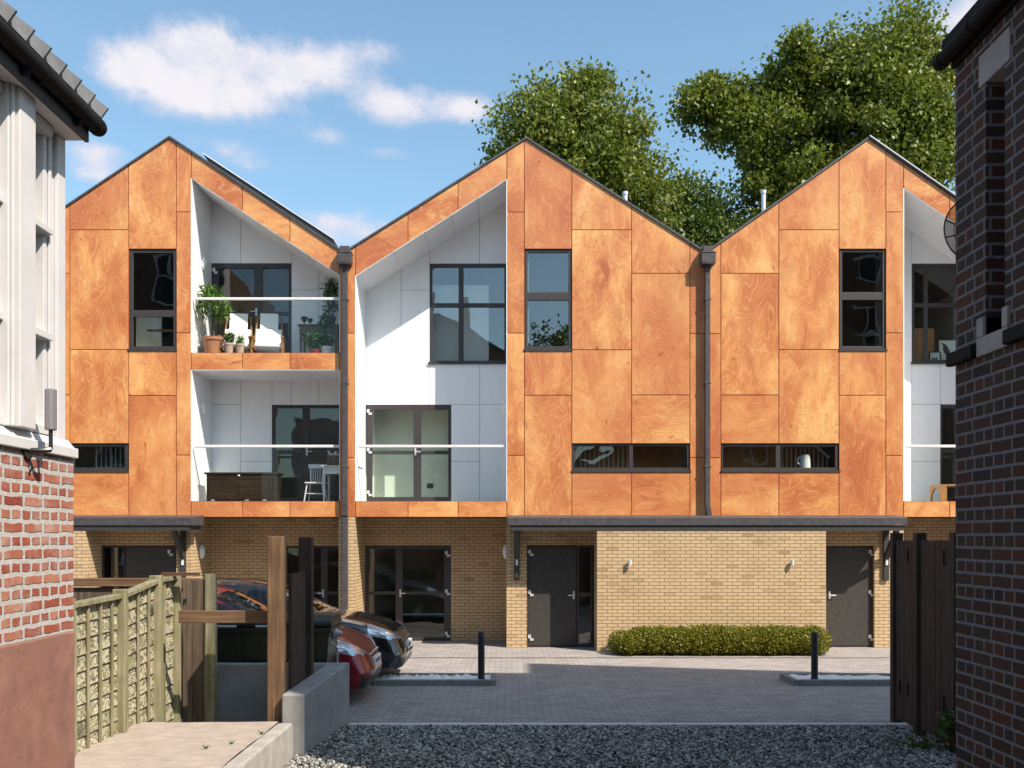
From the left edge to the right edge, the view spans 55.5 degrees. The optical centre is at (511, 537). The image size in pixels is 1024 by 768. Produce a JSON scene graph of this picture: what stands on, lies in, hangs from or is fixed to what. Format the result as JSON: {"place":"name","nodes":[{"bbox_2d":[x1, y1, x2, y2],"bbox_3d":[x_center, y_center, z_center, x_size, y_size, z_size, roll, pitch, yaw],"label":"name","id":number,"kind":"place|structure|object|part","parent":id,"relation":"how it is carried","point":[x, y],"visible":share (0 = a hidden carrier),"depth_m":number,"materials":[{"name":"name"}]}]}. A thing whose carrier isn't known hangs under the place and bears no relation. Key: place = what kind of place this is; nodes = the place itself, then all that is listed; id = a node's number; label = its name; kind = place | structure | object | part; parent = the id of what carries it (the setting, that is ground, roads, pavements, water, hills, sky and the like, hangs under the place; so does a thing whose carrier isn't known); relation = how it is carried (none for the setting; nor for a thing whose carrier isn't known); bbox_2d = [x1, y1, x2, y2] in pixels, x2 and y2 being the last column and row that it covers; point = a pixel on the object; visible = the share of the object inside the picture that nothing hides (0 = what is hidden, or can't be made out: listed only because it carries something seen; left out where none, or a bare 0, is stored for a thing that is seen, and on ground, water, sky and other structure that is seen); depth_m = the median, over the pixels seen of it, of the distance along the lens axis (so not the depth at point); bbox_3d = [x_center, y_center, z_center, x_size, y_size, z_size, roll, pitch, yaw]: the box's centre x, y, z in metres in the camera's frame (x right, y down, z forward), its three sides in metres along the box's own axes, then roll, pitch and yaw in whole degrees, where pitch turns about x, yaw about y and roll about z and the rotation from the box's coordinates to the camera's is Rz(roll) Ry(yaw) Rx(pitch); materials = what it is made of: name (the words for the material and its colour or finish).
{"place":"outdoors","nodes":[
{"label":"outdoors","id":0,"kind":"place"},
{"bbox_2d":[75,721,277,767],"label":"patio","id":1,"kind":"structure","parent":0,"point":[160,744],"depth_m":9.75,"materials":[{"name":"beige stone"}]},
{"bbox_2d":[73,575,180,756],"bbox_3d":[-4.202,1.452,9.585,0.135,2.010,5.170,0,0,0],"label":"garden fence","id":2,"kind":"object","parent":1,"relation":"on","point":[128,677],"visible":0.62,"depth_m":10.46,"materials":[{"name":"beige wood"}]},
{"bbox_2d":[4,0,976,246],"label":"sky","id":3,"kind":"structure","parent":0,"point":[350,115],"materials":[{"name":"blue"}]},
{"bbox_2d":[146,634,904,724],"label":"paving","id":4,"kind":"structure","parent":0,"point":[563,685],"depth_m":15.63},
{"bbox_2d":[74,531,99,577],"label":"brick wall","id":5,"kind":"structure","parent":4,"relation":"on","point":[86,554],"depth_m":21.05,"materials":[{"name":"beige brick"}]},
{"bbox_2d":[74,578,203,718],"bbox_3d":[-7.098,1.505,13.225,5.805,1.905,0.150,0,0,0],"label":"back fence","id":6,"kind":"object","parent":4,"relation":"on","point":[86,588],"visible":0.1,"depth_m":13.20,"materials":[{"name":"brown wood"}]},
{"bbox_2d":[65,136,352,609],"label":"terraced house","id":7,"kind":"structure","parent":4,"relation":"on","point":[146,375],"depth_m":21.71,"materials":[{"name":"brown wood"}]},
{"bbox_2d":[71,444,128,471],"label":"window","id":8,"kind":"structure","parent":7,"relation":"in","point":[126,469],"depth_m":21.75,"materials":[{"name":"grey metal"}]},
{"bbox_2d":[74,515,203,577],"bbox_3d":[-8.810,0.223,21.327,3.871,1.441,0.773,0,0,0],"label":"door canopy","id":9,"kind":"object","parent":7,"relation":"attached to","point":[180,542],"visible":0.77,"depth_m":20.97,"materials":[{"name":"grey metal"}]},
{"bbox_2d":[102,545,175,577],"bbox_3d":[-8.348,1.310,21.831,1.700,2.274,0.097,0,0,0],"label":"entrance door","id":10,"kind":"structure","parent":7,"relation":"in","point":[138,562],"depth_m":21.81,"materials":[{"name":"grey metal"}]},
{"bbox_2d":[127,249,176,350],"bbox_3d":[-8.026,-5.304,21.754,1.100,2.282,0.120,0,0,0],"label":"window","id":11,"kind":"structure","parent":7,"relation":"in","point":[133,313],"depth_m":21.75,"materials":[{"name":"grey metal"}]},
{"bbox_2d":[199,544,204,558],"bbox_3d":[-7.151,0.324,22.416,0.179,0.360,0.185,0,0,-43],"label":"wall light","id":12,"kind":"object","parent":7,"relation":"attached to","point":[202,551],"visible":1,"depth_m":22.34,"materials":[{"name":"metal"}]},
{"bbox_2d":[201,256,206,271],"bbox_3d":[-7.137,-6.334,22.495,0.179,0.360,0.185,0,0,-43],"label":"wall light","id":13,"kind":"object","parent":7,"relation":"attached to","point":[203,263],"visible":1,"depth_m":22.42,"materials":[{"name":"white ceramic"}]},
{"bbox_2d":[201,401,206,415],"bbox_3d":[-7.137,-2.985,22.465,0.179,0.360,0.185,0,0,-43],"label":"wall light","id":14,"kind":"object","parent":7,"relation":"attached to","point":[203,408],"visible":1,"depth_m":22.40,"materials":[{"name":"metal"}]},
{"bbox_2d":[195,281,232,352],"bbox_3d":[-6.757,-4.962,22.131,0.953,1.692,0.896,0,0,0],"label":"potted plant","id":15,"kind":"object","parent":7,"relation":"on","point":[213,342],"visible":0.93,"depth_m":22.02,"materials":[{"name":"green plant"}]},
{"bbox_2d":[223,331,234,352],"bbox_3d":[-6.412,-4.397,22.027,0.305,0.562,0.294,0,0,0],"label":"potted plant","id":16,"kind":"object","parent":7,"relation":"on","point":[228,342],"visible":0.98,"depth_m":21.96,"materials":[{"name":"green plant"}]},
{"bbox_2d":[218,313,252,352],"bbox_3d":[-6.336,-4.666,22.400,0.750,1.119,0.720,0,0,-7],"label":"deckchair","id":17,"kind":"object","parent":7,"relation":"on","point":[238,324],"visible":0.7,"depth_m":22.60,"materials":[{"name":"white fabric"}]},
{"bbox_2d":[234,334,245,352],"bbox_3d":[-6.157,-4.377,22.037,0.293,0.521,0.286,0,0,0],"label":"potted plant","id":18,"kind":"object","parent":7,"relation":"on","point":[239,345],"visible":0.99,"depth_m":21.97,"materials":[{"name":"green plant"}]},
{"bbox_2d":[204,472,283,500],"bbox_3d":[-6.123,-1.141,22.231,1.684,0.672,0.527,0,0,0],"label":"cabinet","id":19,"kind":"object","parent":7,"relation":"on","point":[243,486],"visible":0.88,"depth_m":22.00,"materials":[{"name":"black wood"}]},
{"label":"door","id":20,"kind":"part","parent":19,"relation":"part of","materials":[{"name":"black wood"}]},
{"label":"door","id":21,"kind":"part","parent":19,"relation":"part of","materials":[{"name":"black wood"}]},
{"bbox_2d":[212,263,291,352],"bbox_3d":[-6.210,-5.316,23.160,1.915,2.427,0.143,0,0,0],"label":"balcony door","id":22,"kind":"structure","parent":7,"relation":"in","point":[258,268],"depth_m":23.16,"materials":[{"name":"grey metal"}]},
{"bbox_2d":[250,313,284,352],"bbox_3d":[-5.614,-4.666,22.400,0.750,1.119,0.720,0,0,-9],"label":"deckchair","id":23,"kind":"object","parent":7,"relation":"on","point":[268,337],"visible":0.91,"depth_m":22.54,"materials":[{"name":"white fabric"}]},
{"bbox_2d":[202,152,337,246],"bbox_3d":[-5.429,-7.553,23.344,2.971,2.106,3.240,0,0,0],"label":"solar panel","id":24,"kind":"object","parent":7,"relation":"on","point":[275,203],"visible":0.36,"depth_m":21.74,"materials":[{"name":"black metal"}]},
{"bbox_2d":[272,405,338,500],"bbox_3d":[-4.792,-1.979,23.160,1.844,2.357,0.143,0,0,0],"label":"balcony door","id":25,"kind":"structure","parent":7,"relation":"in","point":[305,452],"depth_m":23.16,"materials":[{"name":"grey metal"}]},
{"bbox_2d":[301,328,323,352],"bbox_3d":[-4.507,-4.436,22.135,0.552,0.638,0.551,0,0,0],"label":"potted plant","id":26,"kind":"object","parent":7,"relation":"on","point":[314,340],"visible":0.98,"depth_m":22.04,"materials":[{"name":"green plant"}]},
{"bbox_2d":[287,546,338,607],"bbox_3d":[-4.739,1.323,23.160,1.341,2.266,0.143,0,0,0],"label":"patio door","id":27,"kind":"structure","parent":7,"relation":"in","point":[324,592],"depth_m":23.16,"materials":[{"name":"grey metal"}]},
{"bbox_2d":[304,464,326,500],"bbox_3d":[-4.504,-1.252,22.374,0.498,0.901,0.468,0,0,0],"label":"spindle chair","id":28,"kind":"object","parent":7,"relation":"on","point":[314,466],"visible":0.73,"depth_m":22.54,"materials":[{"name":"white paint"}]},
{"bbox_2d":[297,324,338,352],"bbox_3d":[-4.494,-4.528,22.764,0.949,0.822,0.540,0,0,0],"label":"console table","id":29,"kind":"object","parent":7,"relation":"on","point":[304,328],"visible":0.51,"depth_m":22.53,"materials":[{"name":"grey wood"}]},
{"bbox_2d":[300,316,307,323],"bbox_3d":[-4.849,-5.046,22.714,0.153,0.212,0.151,0,0,-40],"label":"urn","id":30,"kind":"object","parent":29,"relation":"on","point":[304,319],"visible":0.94,"depth_m":22.67,"materials":[{"name":"grey metal"}]},
{"bbox_2d":[319,276,338,323],"bbox_3d":[-4.236,-5.526,22.720,0.618,1.159,0.569,0,0,0],"label":"potted plant","id":31,"kind":"object","parent":29,"relation":"on","point":[331,286],"visible":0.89,"depth_m":22.66,"materials":[{"name":"green plant"}]},
{"bbox_2d":[317,312,338,352],"bbox_3d":[-4.200,-4.627,22.124,0.495,1.021,0.525,0,0,-28],"label":"potted plant","id":32,"kind":"object","parent":7,"relation":"on","point":[325,348],"visible":0.95,"depth_m":22.07,"materials":[{"name":"green plant"}]},
{"bbox_2d":[321,465,362,500],"bbox_3d":[-3.889,-1.217,22.314,0.850,0.825,0.700,0,0,0],"label":"painted table","id":33,"kind":"object","parent":7,"relation":"on","point":[328,470],"visible":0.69,"depth_m":22.00,"materials":[{"name":"white paint"}]},
{"bbox_2d":[327,455,338,464],"bbox_3d":[-4.048,-1.751,22.220,0.322,0.241,0.212,0,0,0],"label":"slatted crate","id":34,"kind":"object","parent":33,"relation":"on","point":[330,458],"visible":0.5,"depth_m":22.11,"materials":[{"name":"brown wood"}]},
{"bbox_2d":[217,612,341,662],"bbox_3d":[-3.202,1.756,13.485,1.696,1.398,0.890,0,0,0],"label":"wheelie bin","id":35,"kind":"object","parent":4,"relation":"on","point":[241,642],"visible":0.35,"depth_m":13.15,"materials":[{"name":"plastic"}]},
{"bbox_2d":[217,663,348,756],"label":"concrete wall","id":36,"kind":"structure","parent":4,"relation":"on","point":[315,708],"depth_m":12.54,"materials":[{"name":"grey concrete"}]},
{"bbox_2d":[288,537,313,688],"bbox_3d":[-2.580,0.877,11.790,0.160,1.760,0.960,0,0,0],"label":"board panel","id":37,"kind":"object","parent":36,"relation":"on","point":[301,626],"visible":0.91,"depth_m":11.89,"materials":[{"name":"black wood"}]},
{"bbox_2d":[217,586,381,689],"bbox_3d":[-4.526,1.626,15.020,4.932,1.826,2.527,0,0,0],"label":"parked car","id":38,"kind":"object","parent":4,"relation":"on","point":[359,652],"visible":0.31,"depth_m":14.46,"materials":[{"name":"red paint"}]},
{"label":"side window","id":39,"kind":"part","parent":38,"relation":"part of","materials":[{"name":"black glass"}]},
{"bbox_2d":[217,577,412,669],"bbox_3d":[-4.266,1.626,17.250,4.932,1.826,2.527,0,0,0],"label":"parked car","id":40,"kind":"object","parent":4,"relation":"on","point":[392,639],"visible":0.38,"depth_m":16.55,"materials":[{"name":"black paint"}]},
{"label":"side window","id":41,"kind":"part","parent":40,"relation":"part of","materials":[{"name":"glass"}]},
{"bbox_2d":[373,673,496,685],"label":"kerb","id":42,"kind":"structure","parent":4,"relation":"on","point":[378,680],"depth_m":16.10,"materials":[{"name":"grey concrete"}]},
{"bbox_2d":[382,674,490,678],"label":"white chippings","id":43,"kind":"object","parent":42,"relation":"on","point":[430,676],"visible":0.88,"depth_m":16.59,"materials":[{"name":"white gravel"}]},
{"bbox_2d":[477,631,484,678],"bbox_3d":[-0.516,1.992,16.350,0.128,0.830,0.128,0,0,0],"label":"bollard","id":44,"kind":"object","parent":43,"relation":"on","point":[481,655],"visible":0.86,"depth_m":16.30,"materials":[{"name":"black metal"}]},
{"bbox_2d":[348,136,715,647],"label":"terraced house","id":45,"kind":"structure","parent":4,"relation":"on","point":[453,345],"depth_m":21.73,"materials":[{"name":"brown wood"}]},
{"bbox_2d":[365,545,450,640],"bbox_3d":[-2.473,1.320,23.160,2.045,2.274,0.143,0,0,0],"label":"patio door","id":46,"kind":"structure","parent":45,"relation":"in","point":[399,592],"depth_m":23.16,"materials":[{"name":"grey metal"}]},
{"bbox_2d":[366,405,450,500],"bbox_3d":[-2.460,-1.981,23.160,2.019,2.362,0.143,0,0,0],"label":"balcony door","id":47,"kind":"structure","parent":45,"relation":"in","point":[416,452],"depth_m":23.16,"materials":[{"name":"grey metal"}]},
{"bbox_2d":[428,264,505,363],"bbox_3d":[-1.048,-5.324,23.172,1.882,2.389,0.120,0,0,0],"label":"window","id":48,"kind":"structure","parent":45,"relation":"in","point":[461,305],"depth_m":23.16,"materials":[{"name":"grey metal"}]},
{"bbox_2d":[502,544,506,558],"bbox_3d":[-0.142,0.323,22.316,0.179,0.360,0.185,0,0,43],"label":"wall light","id":49,"kind":"object","parent":45,"relation":"attached to","point":[504,551],"visible":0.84,"depth_m":22.24,"materials":[{"name":"metal"}]},
{"bbox_2d":[503,401,505,414],"bbox_3d":[-0.141,-2.965,22.316,0.179,0.360,0.185,0,0,43],"label":"wall light","id":50,"kind":"object","parent":45,"relation":"attached to","point":[504,407],"visible":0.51,"depth_m":22.24,"materials":[{"name":"metal"}]},
{"bbox_2d":[524,249,572,350],"bbox_3d":[0.810,-5.304,21.754,1.099,2.282,0.120,0,0,0],"label":"window","id":51,"kind":"structure","parent":45,"relation":"in","point":[529,296],"depth_m":21.75,"materials":[{"name":"grey metal"}]},
{"bbox_2d":[527,545,593,646],"bbox_3d":[1.099,1.307,21.807,1.527,2.281,0.144,0,0,0],"label":"entrance door","id":52,"kind":"structure","parent":45,"relation":"in","point":[553,594],"depth_m":21.81,"materials":[{"name":"grey metal"}]},
{"bbox_2d":[571,444,690,471],"bbox_3d":[2.658,-1.780,21.754,2.684,0.641,0.120,0,0,0],"label":"window","id":53,"kind":"structure","parent":45,"relation":"in","point":[630,469],"depth_m":21.74,"materials":[{"name":"grey metal"}]},
{"bbox_2d":[508,515,906,579],"bbox_3d":[4.212,0.223,21.327,8.603,1.441,0.773,0,0,0],"label":"door canopy","id":54,"kind":"object","parent":45,"relation":"attached to","point":[705,520],"visible":0.99,"depth_m":20.97,"materials":[{"name":"grey metal"}]},
{"bbox_2d":[594,531,825,651],"bbox_3d":[4.303,1.154,21.347,4.934,2.607,0.733,0,0,0],"label":"brick porch","id":55,"kind":"object","parent":4,"relation":"on","point":[694,578],"visible":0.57,"depth_m":20.98,"materials":[{"name":"beige brick"}]},
{"bbox_2d":[607,622,832,655],"bbox_3d":[4.359,2.140,20.475,4.729,0.720,1.011,0,0,0],"label":"hedge","id":56,"kind":"object","parent":4,"relation":"on","point":[717,639],"visible":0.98,"depth_m":20.20,"materials":[{"name":"green plant"}]},
{"bbox_2d":[780,673,889,685],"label":"kerb","id":57,"kind":"structure","parent":4,"relation":"on","point":[789,679],"depth_m":16.10,"materials":[{"name":"grey concrete"}]},
{"bbox_2d":[790,674,889,678],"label":"white chippings","id":58,"kind":"object","parent":57,"relation":"on","point":[841,677],"visible":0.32,"depth_m":16.60,"materials":[{"name":"white gravel"}]},
{"bbox_2d":[811,632,818,678],"bbox_3d":[5.070,1.992,16.300,0.128,0.830,0.128,0,0,0],"label":"bollard","id":59,"kind":"object","parent":58,"relation":"on","point":[814,655],"visible":0.87,"depth_m":16.25,"materials":[{"name":"black metal"}]},
{"bbox_2d":[289,613,948,762],"bbox_3d":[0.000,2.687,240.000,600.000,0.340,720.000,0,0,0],"label":"ground","id":60,"kind":"structure","parent":0,"point":[423,623],"depth_m":28.18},
{"bbox_2d":[0,0,108,767],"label":"white house","id":61,"kind":"structure","parent":60,"relation":"on","point":[50,104],"depth_m":5.59,"materials":[{"name":"red brick"}]},
{"bbox_2d":[0,81,2,424],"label":"window","id":62,"kind":"structure","parent":61,"relation":"in","point":[1,84],"depth_m":5.34,"materials":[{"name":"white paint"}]},
{"bbox_2d":[22,388,56,474],"bbox_3d":[-2.713,-0.607,5.581,0.185,0.495,0.094,0,0,-32],"label":"outdoor lamp","id":63,"kind":"object","parent":61,"relation":"attached to","point":[50,410],"visible":0.99,"depth_m":5.57,"materials":[{"name":"metal"}]},
{"bbox_2d":[29,113,52,435],"bbox_3d":[-2.870,-1.561,5.790,0.140,1.883,0.298,0,0,0],"label":"window","id":64,"kind":"structure","parent":61,"relation":"in","point":[43,129],"depth_m":5.90,"materials":[{"name":"white paint"}]},
{"bbox_2d":[161,572,216,721],"bbox_3d":[-4.008,1.442,12.085,0.585,2.030,0.370,0,0,0],"label":"board panel","id":65,"kind":"object","parent":60,"relation":"on","point":[199,672],"visible":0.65,"depth_m":12.20,"materials":[{"name":"brown wood"}]},
{"bbox_2d":[222,723,292,767],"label":"kerb","id":66,"kind":"structure","parent":60,"relation":"on","point":[272,747],"depth_m":10.03,"materials":[{"name":"concrete"}]},
{"bbox_2d":[267,536,286,724],"bbox_3d":[-2.708,1.246,11.210,0.184,2.522,0.180,0,0,0],"label":"timber post","id":67,"kind":"object","parent":60,"relation":"on","point":[276,618],"visible":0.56,"depth_m":11.12,"materials":[{"name":"brown wood"}]},
{"bbox_2d":[179,610,266,622],"bbox_3d":[-3.357,0.930,11.430,1.105,0.145,0.060,0,0,0],"label":"rail","id":68,"kind":"object","parent":67,"relation":"attached to","point":[222,616],"visible":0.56,"depth_m":11.40,"materials":[{"name":"brown wood"}]},
{"bbox_2d":[471,55,696,327],"bbox_3d":[2.167,-6.276,31.095,7.574,17.679,5.923,0,0,0],"label":"leafy tree","id":69,"kind":"object","parent":60,"relation":"on","point":[572,125],"visible":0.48,"depth_m":29.90,"materials":[{"name":"green plant"}]},
{"bbox_2d":[348,723,912,729],"bbox_3d":[5.425,2.599,12.774,15.150,0.316,0.108,0,0,0],"label":"paving edge","id":70,"kind":"object","parent":60,"relation":"on","point":[906,726],"visible":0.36,"depth_m":12.72,"materials":[{"name":"grey concrete"}]},
{"bbox_2d":[636,163,760,247],"bbox_3d":[5.971,-4.988,32.772,7.030,15.101,5.340,0,0,0],"label":"leafy tree","id":71,"kind":"object","parent":60,"relation":"on","point":[713,230],"visible":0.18,"depth_m":32.00,"materials":[{"name":"green plant"}]},
{"bbox_2d":[659,0,955,232],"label":"leafy tree","id":72,"kind":"object","parent":60,"relation":"on","point":[817,109],"visible":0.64,"depth_m":32.76,"materials":[{"name":"green plant"}]},
{"bbox_2d":[890,532,955,753],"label":"timber gate","id":73,"kind":"structure","parent":60,"relation":"on","point":[922,630],"depth_m":12.08,"materials":[{"name":"brown wood"}]},
{"bbox_2d":[284,724,955,767],"bbox_3d":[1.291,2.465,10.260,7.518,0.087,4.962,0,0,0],"label":"gravel","id":74,"kind":"structure","parent":0,"point":[638,742],"depth_m":11.35,"materials":[{"name":"grey gravel"}]},
{"bbox_2d":[901,706,955,750],"bbox_3d":[4.814,2.211,11.257,0.548,0.558,0.499,0,0,0],"label":"ivy","id":75,"kind":"object","parent":74,"relation":"on","point":[941,733],"visible":0.98,"depth_m":11.19,"materials":[{"name":"green plant"}]},
{"bbox_2d":[706,135,955,647],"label":"terraced house","id":76,"kind":"structure","parent":0,"point":[832,285],"depth_m":21.71,"materials":[{"name":"brown wood"}]},
{"bbox_2d":[720,444,840,471],"bbox_3d":[5.991,-1.780,21.754,2.678,0.641,0.120,0,0,0],"label":"window","id":77,"kind":"structure","parent":76,"relation":"in","point":[777,468],"depth_m":21.75,"materials":[{"name":"grey metal"}]},
{"bbox_2d":[797,455,810,467],"bbox_3d":[6.603,-1.712,21.968,0.274,0.305,0.224,0,0,33],"label":"jug","id":78,"kind":"object","parent":76,"relation":"on","point":[805,461],"visible":0.94,"depth_m":21.87,"materials":[{"name":"white ceramic"}]},
{"bbox_2d":[826,546,872,646],"bbox_3d":[7.564,1.314,21.807,1.101,2.267,0.144,0,0,0],"label":"entrance door","id":79,"kind":"structure","parent":76,"relation":"in","point":[849,569],"depth_m":21.81,"materials":[{"name":"grey metal"}]},
{"bbox_2d":[839,249,887,350],"bbox_3d":[7.835,-5.304,21.754,1.084,2.282,0.120,0,0,0],"label":"window","id":80,"kind":"structure","parent":76,"relation":"in","point":[843,296],"depth_m":21.75,"materials":[{"name":"grey metal"}]},
{"bbox_2d":[914,328,933,359],"bbox_3d":[9.964,-4.577,23.577,0.528,0.981,0.030,0,0,0],"label":"timber board","id":81,"kind":"object","parent":76,"relation":"on","point":[918,343],"visible":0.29,"depth_m":23.56,"materials":[{"name":"brown wood"}]},
{"bbox_2d":[911,264,955,363],"bbox_3d":[10.323,-5.324,23.172,1.662,2.389,0.120,0,0,0],"label":"window","id":82,"kind":"structure","parent":76,"relation":"in","point":[925,305],"depth_m":23.16,"materials":[{"name":"grey metal"}]},
{"bbox_2d":[929,352,940,359],"bbox_3d":[10.165,-4.359,23.389,0.277,0.223,0.025,0,0,0],"label":"framed picture","id":83,"kind":"object","parent":76,"relation":"attached to","point":[934,355],"visible":0.9,"depth_m":23.39,"materials":[{"name":"paper"}]},
{"bbox_2d":[930,484,955,500],"bbox_3d":[10.363,-1.005,22.324,1.300,0.400,0.580,0,0,0],"label":"arched bench","id":84,"kind":"object","parent":76,"relation":"on","point":[941,489],"visible":0.55,"depth_m":22.04,"materials":[{"name":"brown wood"}]},
{"bbox_2d":[938,339,955,359],"bbox_3d":[10.543,-4.521,23.469,0.533,0.517,0.025,0,0,0],"label":"framed picture","id":85,"kind":"object","parent":76,"relation":"attached to","point":[946,346],"visible":0.46,"depth_m":23.47,"materials":[{"name":"paper"}]},
{"bbox_2d":[940,405,955,500],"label":"balcony door","id":86,"kind":"structure","parent":76,"relation":"in","point":[941,406],"depth_m":23.16,"materials":[{"name":"grey metal"}]},
{"bbox_2d":[932,0,1023,767],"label":"dark brick house","id":87,"kind":"structure","parent":0,"point":[982,52],"depth_m":5.52,"materials":[{"name":"brick"}]},
{"bbox_2d":[943,203,955,254],"bbox_3d":[2.905,-1.931,6.080,0.369,0.426,0.249,0,0,30],"label":"satellite dish","id":88,"kind":"object","parent":87,"relation":"attached to","point":[949,228],"visible":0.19,"depth_m":6.11,"materials":[{"name":"grey metal"}]}
]}

